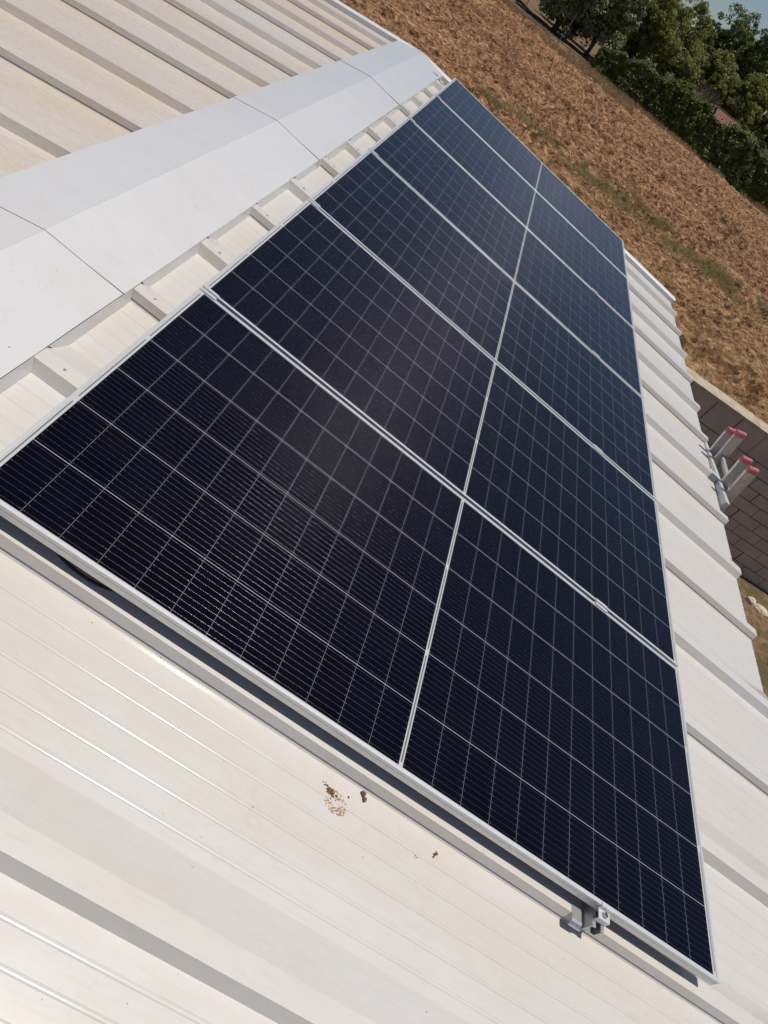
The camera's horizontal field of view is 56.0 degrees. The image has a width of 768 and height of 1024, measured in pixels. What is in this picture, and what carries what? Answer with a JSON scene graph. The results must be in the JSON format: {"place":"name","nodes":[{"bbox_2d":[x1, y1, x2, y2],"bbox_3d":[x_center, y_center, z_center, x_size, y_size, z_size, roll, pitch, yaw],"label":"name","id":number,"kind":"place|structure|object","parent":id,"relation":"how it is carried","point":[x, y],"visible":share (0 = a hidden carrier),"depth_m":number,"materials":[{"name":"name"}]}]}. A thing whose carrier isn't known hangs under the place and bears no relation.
{"place":"outdoors","nodes":[
{"label":"outdoors","id":0,"kind":"place"},
{"bbox_2d":[338,0,767,423],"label":"field","id":1,"kind":"structure","parent":0,"point":[586,95],"depth_m":31.87,"materials":[{"name":"brown plant"}]},
{"bbox_2d":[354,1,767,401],"bbox_3d":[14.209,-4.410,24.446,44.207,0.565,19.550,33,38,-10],"label":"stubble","id":2,"kind":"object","parent":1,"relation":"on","point":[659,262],"visible":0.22,"depth_m":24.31,"materials":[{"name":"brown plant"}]},
{"bbox_2d":[474,83,767,329],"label":"grass","id":3,"kind":"structure","parent":0,"point":[729,285],"depth_m":27.78,"materials":[{"name":"plant"}]},
{"bbox_2d":[510,0,767,696],"bbox_3d":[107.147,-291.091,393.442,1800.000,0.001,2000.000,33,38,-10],"label":"ground","id":4,"kind":"structure","parent":0,"point":[756,620],"depth_m":12.49,"materials":[{"name":"brown soil"}]},
{"bbox_2d":[0,0,767,1023],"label":"barn","id":5,"kind":"structure","parent":4,"relation":"on","point":[180,842],"depth_m":1.80,"materials":[{"name":"white paint"}]},
{"bbox_2d":[56,553,114,591],"bbox_3d":[-0.588,0.068,1.679,0.556,0.030,0.294,37,37,-13],"label":"power cable","id":6,"kind":"object","parent":5,"relation":"attached to","point":[68,564],"visible":0.23,"depth_m":1.56,"materials":[{"name":"black plastic"}]},
{"bbox_2d":[199,79,458,300],"bbox_3d":[-0.073,-2.033,4.166,0.090,0.082,6.981,37,37,-13],"label":"mounting rail","id":7,"kind":"object","parent":5,"relation":"attached to","point":[209,292],"visible":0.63,"depth_m":2.36,"materials":[{"name":"metal"}]},
{"bbox_2d":[0,289,719,984],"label":"solar panel","id":8,"kind":"object","parent":7,"relation":"attached to","point":[210,475],"visible":1,"depth_m":1.99,"materials":[{"name":"glass"}]},
{"bbox_2d":[205,200,677,666],"bbox_3d":[0.406,-0.385,3.059,2.278,0.030,1.132,37,37,-13],"label":"solar panel","id":9,"kind":"object","parent":7,"relation":"attached to","point":[319,296],"visible":0.9,"depth_m":2.94,"materials":[{"name":"glass"}]},
{"bbox_2d":[311,149,656,500],"bbox_3d":[0.659,-1.060,3.955,2.278,0.030,1.132,37,37,-13],"label":"solar panel","id":10,"kind":"object","parent":7,"relation":"on","point":[377,208],"visible":0.93,"depth_m":3.86,"materials":[{"name":"glass"}]},
{"bbox_2d":[370,117,643,397],"bbox_3d":[0.911,-1.734,4.851,2.278,0.030,1.132,37,37,-13],"label":"solar panel","id":11,"kind":"object","parent":7,"relation":"on","point":[430,171],"visible":0.92,"depth_m":4.77,"materials":[{"name":"glass"}]},
{"bbox_2d":[409,95,634,328],"bbox_3d":[1.164,-2.409,5.748,2.278,0.030,1.132,37,37,-13],"label":"solar panel","id":12,"kind":"object","parent":7,"relation":"attached to","point":[469,151],"visible":0.91,"depth_m":5.68,"materials":[{"name":"glass"}]},
{"bbox_2d":[436,78,627,278],"bbox_3d":[1.417,-3.084,6.644,2.278,0.030,1.132,37,37,-13],"label":"solar panel","id":13,"kind":"object","parent":7,"relation":"attached to","point":[496,135],"visible":0.94,"depth_m":6.59,"materials":[{"name":"glass"}]},
{"bbox_2d":[323,781,346,815],"bbox_3d":[-0.116,0.669,1.677,0.085,0.005,0.061,38,37,-13],"label":"mud patch","id":14,"kind":"object","parent":5,"relation":"on","point":[330,791],"visible":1,"depth_m":1.68,"materials":[{"name":"brown soil"}]},
{"bbox_2d":[361,791,366,801],"bbox_3d":[-0.045,0.681,1.731,0.016,0.007,0.027,6,49,-37],"label":"mud patch","id":15,"kind":"object","parent":5,"relation":"on","point":[363,793],"visible":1,"depth_m":1.73,"materials":[{"name":"brown soil"}]},
{"bbox_2d":[568,210,613,935],"bbox_3d":[1.302,-0.978,4.572,0.090,0.082,6.981,37,37,-13],"label":"mounting rail","id":16,"kind":"object","parent":5,"relation":"attached to","point":[594,921],"visible":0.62,"depth_m":1.88,"materials":[{"name":"metal"}]},
{"bbox_2d":[511,0,615,62],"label":"wire fence","id":17,"kind":"object","parent":4,"relation":"on","point":[563,34],"visible":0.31,"depth_m":58.07,"materials":[{"name":"beige metal"}]},
{"bbox_2d":[538,0,613,44],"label":"broadleaf tree","id":18,"kind":"object","parent":4,"relation":"on","point":[559,13],"visible":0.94,"depth_m":63.22,"materials":[{"name":"green plant"}]},
{"bbox_2d":[559,16,603,46],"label":"bushy tree","id":19,"kind":"object","parent":4,"relation":"on","point":[576,26],"visible":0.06,"depth_m":70.20,"materials":[{"name":"green plant"}]},
{"bbox_2d":[577,0,653,57],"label":"broadleaf tree","id":20,"kind":"object","parent":4,"relation":"on","point":[622,18],"visible":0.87,"depth_m":63.90,"materials":[{"name":"green plant"}]},
{"bbox_2d":[495,0,767,216],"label":"dry grass","id":21,"kind":"structure","parent":4,"relation":"on","point":[614,94],"depth_m":55.46,"materials":[{"name":"brown plant"}]},
{"bbox_2d":[611,0,689,59],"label":"bushy tree","id":22,"kind":"object","parent":4,"relation":"on","point":[654,30],"visible":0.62,"depth_m":66.47,"materials":[{"name":"green plant"}]},
{"bbox_2d":[630,0,714,63],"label":"bushy tree","id":23,"kind":"object","parent":4,"relation":"on","point":[688,37],"visible":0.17,"depth_m":70.51,"materials":[{"name":"green plant"}]},
{"bbox_2d":[647,36,705,90],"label":"bushy tree","id":24,"kind":"object","parent":4,"relation":"on","point":[675,62],"visible":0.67,"depth_m":66.11,"materials":[{"name":"green plant"}]},
{"bbox_2d":[589,31,767,212],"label":"hedge","id":25,"kind":"object","parent":4,"relation":"on","point":[736,155],"visible":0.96,"depth_m":59.15,"materials":[{"name":"green plant"}]},
{"bbox_2d":[691,76,724,110],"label":"bare shrub","id":26,"kind":"object","parent":4,"relation":"on","point":[709,98],"visible":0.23,"depth_m":63.66,"materials":[{"name":"plant"}]},
{"bbox_2d":[688,48,743,110],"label":"bushy tree","id":27,"kind":"object","parent":4,"relation":"on","point":[717,73],"visible":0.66,"depth_m":68.73,"materials":[{"name":"green plant"}]},
{"bbox_2d":[690,2,761,64],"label":"broadleaf tree","id":28,"kind":"object","parent":4,"relation":"on","point":[724,39],"visible":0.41,"depth_m":76.13,"materials":[{"name":"green plant"}]},
{"bbox_2d":[686,366,767,591],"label":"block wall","id":29,"kind":"structure","parent":4,"relation":"on","point":[719,412],"depth_m":11.43,"materials":[{"name":"concrete"}]},
{"bbox_2d":[714,106,741,127],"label":"tiled hut","id":30,"kind":"object","parent":4,"relation":"on","point":[720,113],"visible":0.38,"depth_m":65.03,"materials":[{"name":"tile"}]},
{"bbox_2d":[704,426,758,511],"bbox_3d":[1.766,0.945,6.128,0.874,3.937,0.838,31,38,-12],"label":"ladder","id":31,"kind":"object","parent":4,"relation":"on","point":[736,479],"visible":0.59,"depth_m":4.89,"materials":[{"name":"metal"}]},
{"bbox_2d":[715,71,767,145],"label":"bushy tree","id":32,"kind":"object","parent":4,"relation":"on","point":[748,107],"visible":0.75,"depth_m":68.44,"materials":[{"name":"green plant"}]},
{"bbox_2d":[724,28,767,102],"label":"broadleaf tree","id":33,"kind":"object","parent":4,"relation":"on","point":[756,58],"visible":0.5,"depth_m":75.50,"materials":[{"name":"green plant"}]},
{"bbox_2d":[745,596,755,604],"bbox_3d":[6.180,1.486,12.164,0.154,0.107,0.154,-4,55,-42],"label":"stone","id":34,"kind":"object","parent":4,"relation":"on","point":[750,600],"visible":1,"depth_m":12.12,"materials":[{"name":"stone"}]},
{"bbox_2d":[750,117,767,151],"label":"bushy tree","id":35,"kind":"object","parent":4,"relation":"on","point":[765,131],"visible":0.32,"depth_m":70.30,"materials":[{"name":"green plant"}]},
{"bbox_2d":[753,603,767,616],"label":"stone","id":36,"kind":"object","parent":4,"relation":"on","point":[761,609],"visible":1,"depth_m":12.13,"materials":[{"name":"stone"}]},
{"bbox_2d":[637,0,767,115],"label":"sky","id":37,"kind":"structure","parent":0,"point":[759,6],"materials":[{"name":"blue"}]},
{"bbox_2d":[760,142,767,157],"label":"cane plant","id":38,"kind":"object","parent":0,"point":[766,153],"visible":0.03,"depth_m":64.88,"materials":[{"name":"green plant"}]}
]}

